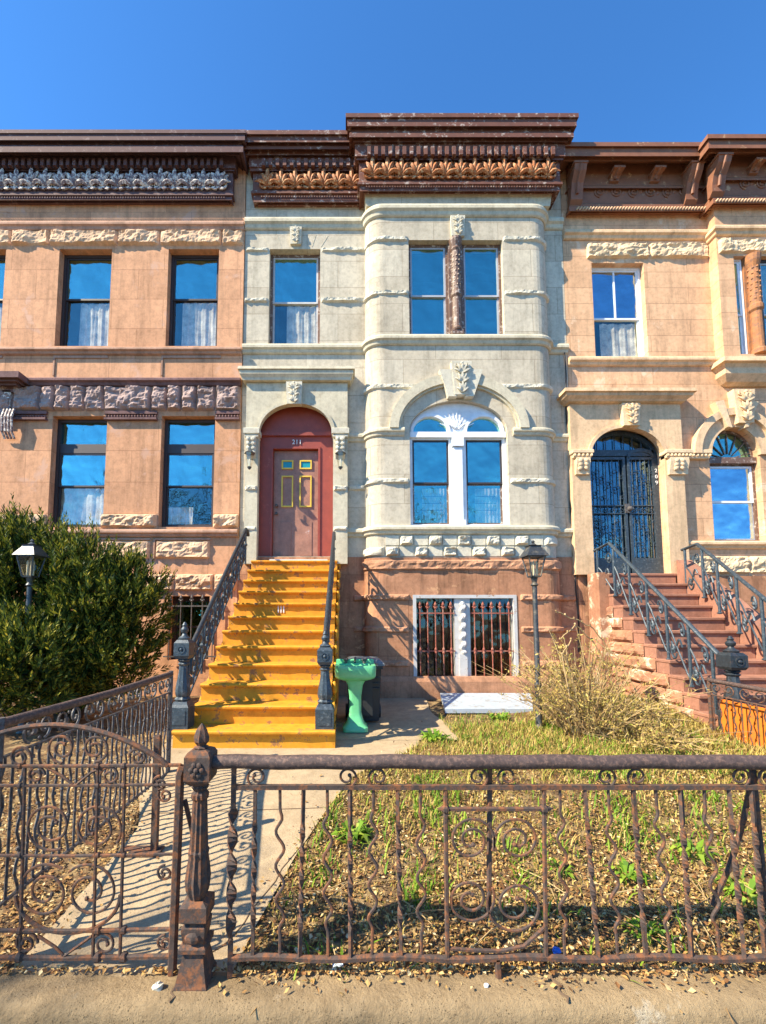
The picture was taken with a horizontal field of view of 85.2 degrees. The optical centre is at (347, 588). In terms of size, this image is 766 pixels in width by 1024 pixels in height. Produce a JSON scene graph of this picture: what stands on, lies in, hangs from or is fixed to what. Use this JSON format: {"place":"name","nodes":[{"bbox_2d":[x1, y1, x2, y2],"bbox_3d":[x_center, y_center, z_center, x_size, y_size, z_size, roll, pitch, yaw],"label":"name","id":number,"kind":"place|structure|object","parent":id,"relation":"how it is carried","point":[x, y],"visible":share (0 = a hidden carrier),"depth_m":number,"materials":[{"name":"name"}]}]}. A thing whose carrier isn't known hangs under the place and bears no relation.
{"place":"outdoors","nodes":[
{"label":"outdoors","id":0,"kind":"place"},
{"bbox_2d":[11,739,418,972],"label":"path","id":1,"kind":"structure","parent":0,"point":[146,902],"depth_m":2.75,"materials":[{"name":"concrete"}]},
{"bbox_2d":[149,770,386,951],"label":"path cracks","id":2,"kind":"object","parent":1,"relation":"attached to","point":[277,876],"visible":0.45,"depth_m":2.73,"materials":[{"name":"concrete"}]},
{"bbox_2d":[0,693,765,987],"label":"yard","id":3,"kind":"structure","parent":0,"point":[13,740],"depth_m":2.77,"materials":[{"name":"brown plant"}]},
{"bbox_2d":[12,539,49,733],"bbox_3d":[-4.078,0.582,5.271,0.280,2.463,0.280,0,-4,0],"label":"lamp post","id":4,"kind":"object","parent":3,"relation":"on","point":[32,550],"visible":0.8,"depth_m":5.28,"materials":[{"name":"black metal"}]},
{"bbox_2d":[0,671,173,906],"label":"iron fence","id":5,"kind":"object","parent":3,"relation":"on","point":[29,716],"visible":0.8,"depth_m":2.65,"materials":[{"name":"brown metal"}]},
{"bbox_2d":[0,492,180,720],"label":"evergreen shrub","id":6,"kind":"object","parent":3,"relation":"on","point":[76,643],"visible":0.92,"depth_m":5.41,"materials":[{"name":"green plant"}]},
{"bbox_2d":[0,130,247,695],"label":"row house","id":7,"kind":"structure","parent":3,"relation":"on","point":[122,262],"depth_m":8.19,"materials":[{"name":"stone"}]},
{"bbox_2d":[0,255,5,335],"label":"window","id":8,"kind":"structure","parent":7,"relation":"in","point":[2,257],"depth_m":8.47,"materials":[{"name":"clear glass"}]},
{"bbox_2d":[53,419,106,526],"bbox_3d":[-5.208,-2.259,8.186,1.059,2.189,0.112,0,-4,0],"label":"window","id":9,"kind":"structure","parent":7,"relation":"in","point":[78,502],"depth_m":8.18,"materials":[{"name":"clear glass"}]},
{"bbox_2d":[60,255,111,345],"bbox_3d":[-5.260,-5.792,8.450,1.054,2.041,0.112,0,-4,0],"label":"window","id":10,"kind":"structure","parent":7,"relation":"in","point":[94,318],"depth_m":8.45,"materials":[{"name":"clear glass"}]},
{"bbox_2d":[161,419,214,526],"bbox_3d":[-3.100,-2.259,8.186,1.040,2.189,0.112,0,-4,0],"label":"window","id":11,"kind":"structure","parent":7,"relation":"in","point":[171,517],"depth_m":8.17,"materials":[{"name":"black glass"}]},
{"bbox_2d":[171,597,209,658],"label":"window","id":12,"kind":"structure","parent":7,"relation":"in","point":[175,628],"depth_m":7.98,"materials":[{"name":"brown glass"}]},
{"bbox_2d":[169,255,218,345],"bbox_3d":[-3.093,-5.792,8.450,1.014,2.041,0.112,0,-4,0],"label":"window","id":13,"kind":"structure","parent":7,"relation":"in","point":[199,319],"depth_m":8.45,"materials":[{"name":"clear glass"}]},
{"bbox_2d":[118,734,164,857],"bbox_3d":[-1.404,1.436,2.851,0.270,0.846,0.100,0,-4,0],"label":"short post","id":14,"kind":"object","parent":3,"relation":"on","point":[154,846],"visible":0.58,"depth_m":2.83,"materials":[{"name":"metal"}]},
{"bbox_2d":[171,560,340,747],"bbox_3d":[-1.016,0.706,6.211,1.768,2.714,3.387,0,-4,0],"label":"stoop","id":15,"kind":"object","parent":3,"relation":"on","point":[259,687],"visible":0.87,"depth_m":5.38,"materials":[{"name":"yellow paint"}]},
{"bbox_2d":[172,622,194,729],"bbox_3d":[-1.848,0.956,4.659,0.200,1.168,0.206,0,-4,0],"label":"newel post","id":16,"kind":"object","parent":15,"relation":"on","point":[183,709],"visible":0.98,"depth_m":4.60,"materials":[{"name":"black metal"}]},
{"bbox_2d":[188,527,249,695],"bbox_3d":[-1.820,0.127,6.138,0.061,2.649,2.832,0,-4,-1],"label":"stair railing","id":17,"kind":"object","parent":15,"relation":"on","point":[205,632],"visible":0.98,"depth_m":5.68,"materials":[{"name":"black metal"}]},
{"bbox_2d":[315,631,333,729],"bbox_3d":[-0.258,1.007,4.655,0.200,1.066,0.206,0,-4,0],"label":"newel post","id":18,"kind":"object","parent":15,"relation":"on","point":[324,714],"visible":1,"depth_m":4.59,"materials":[{"name":"black metal"}]},
{"bbox_2d":[322,531,335,643],"bbox_3d":[-0.259,0.124,6.139,0.061,2.499,2.830,0,-4,0],"label":"stair railing","id":19,"kind":"object","parent":15,"relation":"on","point":[327,617],"visible":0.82,"depth_m":5.87,"materials":[{"name":"black metal"}]},
{"bbox_2d":[332,963,343,970],"bbox_3d":[-0.050,1.816,1.990,0.061,0.046,0.048,0,-4,0],"label":"plastic wrapper","id":20,"kind":"object","parent":3,"relation":"on","point":[338,964],"visible":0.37,"depth_m":1.99,"materials":[{"name":"white plastic"}]},
{"bbox_2d":[331,819,373,844],"bbox_3d":[0.034,1.743,2.980,0.332,0.098,0.345,0,-4,0],"label":"weed","id":21,"kind":"object","parent":3,"relation":"on","point":[362,830],"visible":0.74,"depth_m":2.98,"materials":[{"name":"green plant"}]},
{"bbox_2d":[0,713,765,975],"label":"leaf litter","id":22,"kind":"object","parent":3,"relation":"on","point":[449,968],"visible":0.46,"depth_m":2.48,"materials":[{"name":"brown plant"}]},
{"bbox_2d":[237,113,581,698],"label":"row house","id":23,"kind":"structure","parent":3,"relation":"on","point":[405,346],"depth_m":7.99,"materials":[{"name":"beige stone"}]},
{"bbox_2d":[244,449,254,469],"bbox_3d":[-1.833,-2.425,7.756,0.210,0.414,0.231,0,-4,0],"label":"wall lantern","id":24,"kind":"object","parent":23,"relation":"attached to","point":[249,452],"depth_m":7.71,"materials":[{"name":"blue paint"}]},
{"bbox_2d":[270,255,319,343],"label":"window","id":25,"kind":"structure","parent":23,"relation":"in","point":[303,323],"depth_m":8.47,"materials":[{"name":"grey paint"}]},
{"bbox_2d":[273,451,317,555],"bbox_3d":[-1.021,-1.616,8.097,0.871,2.220,0.110,0,-4,0],"label":"door","id":26,"kind":"structure","parent":23,"relation":"in","point":[295,508],"depth_m":8.11,"materials":[{"name":"red paint"}]},
{"bbox_2d":[335,449,345,469],"bbox_3d":[-0.140,-2.425,7.756,0.210,0.414,0.231,0,-4,0],"label":"wall lantern","id":27,"kind":"object","parent":23,"relation":"attached to","point":[340,452],"depth_m":7.71,"materials":[{"name":"blue paint"}]},
{"bbox_2d":[409,245,448,333],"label":"window","id":28,"kind":"structure","parent":23,"relation":"in","point":[443,248],"depth_m":8.15,"materials":[{"name":"grey wood"}]},
{"bbox_2d":[410,403,507,524],"bbox_3d":[2.077,-2.362,7.915,1.839,2.388,0.255,0,-4,0],"label":"arched window","id":29,"kind":"structure","parent":23,"relation":"in","point":[448,506],"depth_m":7.88,"materials":[{"name":"white paint"}]},
{"bbox_2d":[413,595,518,675],"bbox_3d":[2.117,0.979,7.522,1.881,1.743,0.213,0,-4,0],"label":"basement window","id":30,"kind":"structure","parent":23,"relation":"in","point":[461,613],"depth_m":7.50,"materials":[{"name":"grey paint"}]},
{"bbox_2d":[462,245,502,333],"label":"window","id":31,"kind":"structure","parent":23,"relation":"in","point":[496,248],"depth_m":8.15,"materials":[{"name":"grey wood"}]},
{"bbox_2d":[564,352,579,651],"bbox_3d":[4.285,-1.754,7.952,0.105,5.879,0.023,0,-4,0],"label":"drainpipe","id":32,"kind":"object","parent":23,"relation":"attached to","point":[570,508],"depth_m":7.93,"materials":[{"name":"brown metal"}]},
{"bbox_2d":[419,728,451,743],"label":"weed","id":33,"kind":"object","parent":3,"relation":"on","point":[430,736],"visible":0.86,"depth_m":4.74,"materials":[{"name":"green plant"}]},
{"bbox_2d":[440,693,532,713],"bbox_3d":[2.323,1.893,6.703,1.778,0.221,1.150,0,-4,0],"label":"cellar hatch","id":34,"kind":"object","parent":3,"relation":"on","point":[471,703],"visible":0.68,"depth_m":6.49,"materials":[{"name":"white paint"}]},
{"bbox_2d":[485,711,509,720],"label":"weed","id":35,"kind":"object","parent":3,"relation":"on","point":[501,717],"visible":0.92,"depth_m":5.79,"materials":[{"name":"green plant"}]},
{"bbox_2d":[250,867,765,1023],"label":"fallen twigs","id":36,"kind":"object","parent":3,"relation":"on","point":[698,905],"visible":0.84,"depth_m":2.33,"materials":[{"name":"brown wood"}]},
{"bbox_2d":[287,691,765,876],"bbox_3d":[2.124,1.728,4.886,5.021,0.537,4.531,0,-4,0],"label":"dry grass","id":37,"kind":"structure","parent":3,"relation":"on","point":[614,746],"depth_m":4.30,"materials":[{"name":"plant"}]},
{"bbox_2d":[519,540,548,728],"bbox_3d":[2.458,0.578,5.422,0.280,2.466,0.280,0,-4,0],"label":"lamp post","id":38,"kind":"object","parent":3,"relation":"on","point":[532,550],"visible":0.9,"depth_m":5.41,"materials":[{"name":"black metal"}]},
{"bbox_2d":[552,946,560,953],"bbox_3d":[1.053,1.821,2.089,0.044,0.036,0.032,0,-4,0],"label":"plastic scrap","id":39,"kind":"object","parent":3,"relation":"on","point":[556,950],"visible":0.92,"depth_m":2.08,"materials":[{"name":"blue plastic"}]},
{"bbox_2d":[547,858,576,878],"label":"weed","id":40,"kind":"object","parent":3,"relation":"on","point":[560,863],"visible":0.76,"depth_m":2.67,"materials":[{"name":"green plant"}]},
{"bbox_2d":[471,628,712,738],"bbox_3d":[2.897,1.147,5.200,2.473,1.355,2.198,0,-4,0],"label":"dry bush","id":41,"kind":"object","parent":3,"relation":"on","point":[578,702],"visible":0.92,"depth_m":4.99,"materials":[{"name":"beige plant"}]},
{"bbox_2d":[519,610,700,740],"bbox_3d":[3.051,1.073,4.823,2.157,1.666,0.402,1,-4,-13],"label":"bramble","id":42,"kind":"object","parent":3,"relation":"on","point":[566,646],"visible":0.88,"depth_m":4.83,"materials":[{"name":"brown plant"}]},
{"bbox_2d":[604,857,652,882],"bbox_3d":[1.765,1.791,2.622,0.238,0.072,0.219,1,-5,-19],"label":"weed","id":43,"kind":"object","parent":3,"relation":"on","point":[623,865],"visible":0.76,"depth_m":2.64,"materials":[{"name":"green plant"}]},
{"bbox_2d":[621,912,670,947],"bbox_3d":[1.592,1.815,2.218,0.234,0.071,0.212,2,-5,-22],"label":"weed","id":44,"kind":"object","parent":3,"relation":"on","point":[634,922],"visible":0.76,"depth_m":2.21,"materials":[{"name":"green plant"}]},
{"bbox_2d":[556,134,765,691],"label":"row house","id":45,"kind":"structure","parent":3,"relation":"on","point":[662,397],"depth_m":8.15,"materials":[{"name":"beige stone"}]},
{"bbox_2d":[592,268,643,355],"bbox_3d":[5.412,-5.553,8.432,1.046,1.977,0.112,0,-4,0],"label":"window","id":46,"kind":"structure","parent":45,"relation":"in","point":[620,339],"depth_m":8.43,"materials":[{"name":"white paint"}]},
{"bbox_2d":[590,431,663,572],"bbox_3d":[5.318,-1.688,8.042,1.468,2.851,0.144,0,-4,0],"label":"gate door","id":47,"kind":"structure","parent":45,"relation":"in","point":[655,564],"depth_m":8.05,"materials":[{"name":"black metal"}]},
{"bbox_2d":[709,431,759,540],"bbox_3d":[7.489,-2.017,8.127,0.981,2.227,0.130,0,-4,0],"label":"arched window","id":48,"kind":"structure","parent":45,"relation":"in","point":[717,462],"depth_m":8.13,"materials":[{"name":"white paint"}]},
{"bbox_2d":[734,260,747,353],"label":"window","id":49,"kind":"structure","parent":45,"relation":"in","point":[741,316],"depth_m":8.18,"materials":[{"name":"white paint"}]},
{"bbox_2d":[759,260,765,344],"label":"window","id":50,"kind":"structure","parent":45,"relation":"in","point":[763,262],"depth_m":8.20,"materials":[{"name":"grey paint"}]},
{"bbox_2d":[574,696,753,754],"bbox_3d":[3.310,1.553,4.709,1.647,0.728,1.674,2,-5,-27],"label":"dry bush","id":51,"kind":"object","parent":3,"relation":"on","point":[647,728],"visible":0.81,"depth_m":4.49,"materials":[{"name":"beige plant"}]},
{"bbox_2d":[587,560,765,726],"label":"stoop","id":52,"kind":"object","parent":3,"relation":"on","point":[612,618],"visible":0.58,"depth_m":6.72,"materials":[{"name":"red stone"}]},
{"bbox_2d":[593,542,718,713],"bbox_3d":[4.663,0.399,6.386,0.163,2.616,2.349,0,-4,-4],"label":"stair railing","id":53,"kind":"object","parent":52,"relation":"on","point":[651,624],"visible":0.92,"depth_m":6.12,"materials":[{"name":"grey metal"}]},
{"bbox_2d":[680,543,765,660],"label":"stair railing","id":54,"kind":"object","parent":52,"relation":"on","point":[706,586],"visible":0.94,"depth_m":6.37,"materials":[{"name":"grey metal"}]},
{"bbox_2d":[668,838,720,863],"bbox_3d":[2.343,1.762,2.805,0.290,0.088,0.299,-3,-5,39],"label":"weed","id":55,"kind":"object","parent":3,"relation":"on","point":[699,845],"visible":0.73,"depth_m":2.81,"materials":[{"name":"green plant"}]},
{"bbox_2d":[715,636,748,728],"bbox_3d":[4.760,1.174,5.124,0.250,1.179,0.256,0,-4,0],"label":"newel post","id":56,"kind":"object","parent":3,"relation":"on","point":[731,660],"visible":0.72,"depth_m":5.09,"materials":[{"name":"black metal"}]},
{"bbox_2d":[713,871,757,906],"bbox_3d":[2.391,1.794,2.493,0.334,0.092,0.292,2,-5,-24],"label":"weed","id":57,"kind":"object","parent":3,"relation":"on","point":[750,892],"visible":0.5,"depth_m":2.48,"materials":[{"name":"green plant"}]},
{"bbox_2d":[706,677,765,748],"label":"iron fence","id":58,"kind":"object","parent":3,"relation":"on","point":[742,718],"visible":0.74,"depth_m":4.71,"materials":[{"name":"brown metal"}]},
{"bbox_2d":[0,0,765,141],"label":"sky","id":59,"kind":"structure","parent":0,"point":[631,70],"materials":[{"name":"blue"}]},
{"bbox_2d":[336,696,460,739],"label":"path","id":60,"kind":"structure","parent":0,"point":[414,717],"depth_m":5.60,"materials":[{"name":"concrete"}]},
{"bbox_2d":[335,657,375,732],"bbox_3d":[0.091,1.311,5.227,0.509,0.902,0.430,0,-4,0],"label":"pedestal sink","id":61,"kind":"object","parent":60,"relation":"on","point":[355,674],"visible":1,"depth_m":5.11,"materials":[{"name":"green ceramic"}]},
{"bbox_2d":[346,656,384,720],"bbox_3d":[0.213,1.383,5.742,0.547,0.870,0.622,0,-4,0],"label":"trash bin","id":62,"kind":"object","parent":60,"relation":"on","point":[370,704],"visible":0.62,"depth_m":5.56,"materials":[{"name":"black plastic"}]},
{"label":"sidewalk","id":63,"kind":"structure","parent":0,"visible":0},
{"bbox_2d":[0,970,765,1023],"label":"kerb","id":64,"kind":"structure","parent":63,"relation":"on","point":[32,997],"depth_m":1.81,"materials":[{"name":"concrete"}]},
{"bbox_2d":[151,981,163,991],"bbox_3d":[-0.855,1.781,1.862,0.052,0.039,0.040,0,-4,0],"label":"broken stone","id":65,"kind":"object","parent":64,"relation":"on","point":[157,986],"visible":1,"depth_m":1.85,"materials":[{"name":"white stone"}]},
{"bbox_2d":[173,723,217,990],"bbox_3d":[-0.706,1.233,1.962,0.149,1.173,0.152,0,-4,0],"label":"cast iron post","id":66,"kind":"object","parent":64,"relation":"on","point":[196,967],"visible":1,"depth_m":1.92,"materials":[{"name":"brown metal"}]},
{"bbox_2d":[0,722,190,976],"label":"iron gate","id":67,"kind":"structure","parent":66,"relation":"attached to","point":[97,930],"depth_m":1.98,"materials":[{"name":"brown metal"}]},
{"bbox_2d":[169,970,568,1002],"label":"kerb cracks","id":68,"kind":"object","parent":64,"relation":"on","point":[551,978],"visible":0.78,"depth_m":1.84,"materials":[{"name":"grey concrete"}]},
{"bbox_2d":[212,754,765,979],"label":"iron fence","id":69,"kind":"object","parent":64,"relation":"on","point":[752,765],"visible":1,"depth_m":1.97,"materials":[{"name":"brown metal"}]},
{"bbox_2d":[213,963,765,994],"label":"leaf litter","id":70,"kind":"object","parent":64,"relation":"on","point":[666,972],"visible":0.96,"depth_m":1.92,"materials":[{"name":"brown plant"}]}
]}

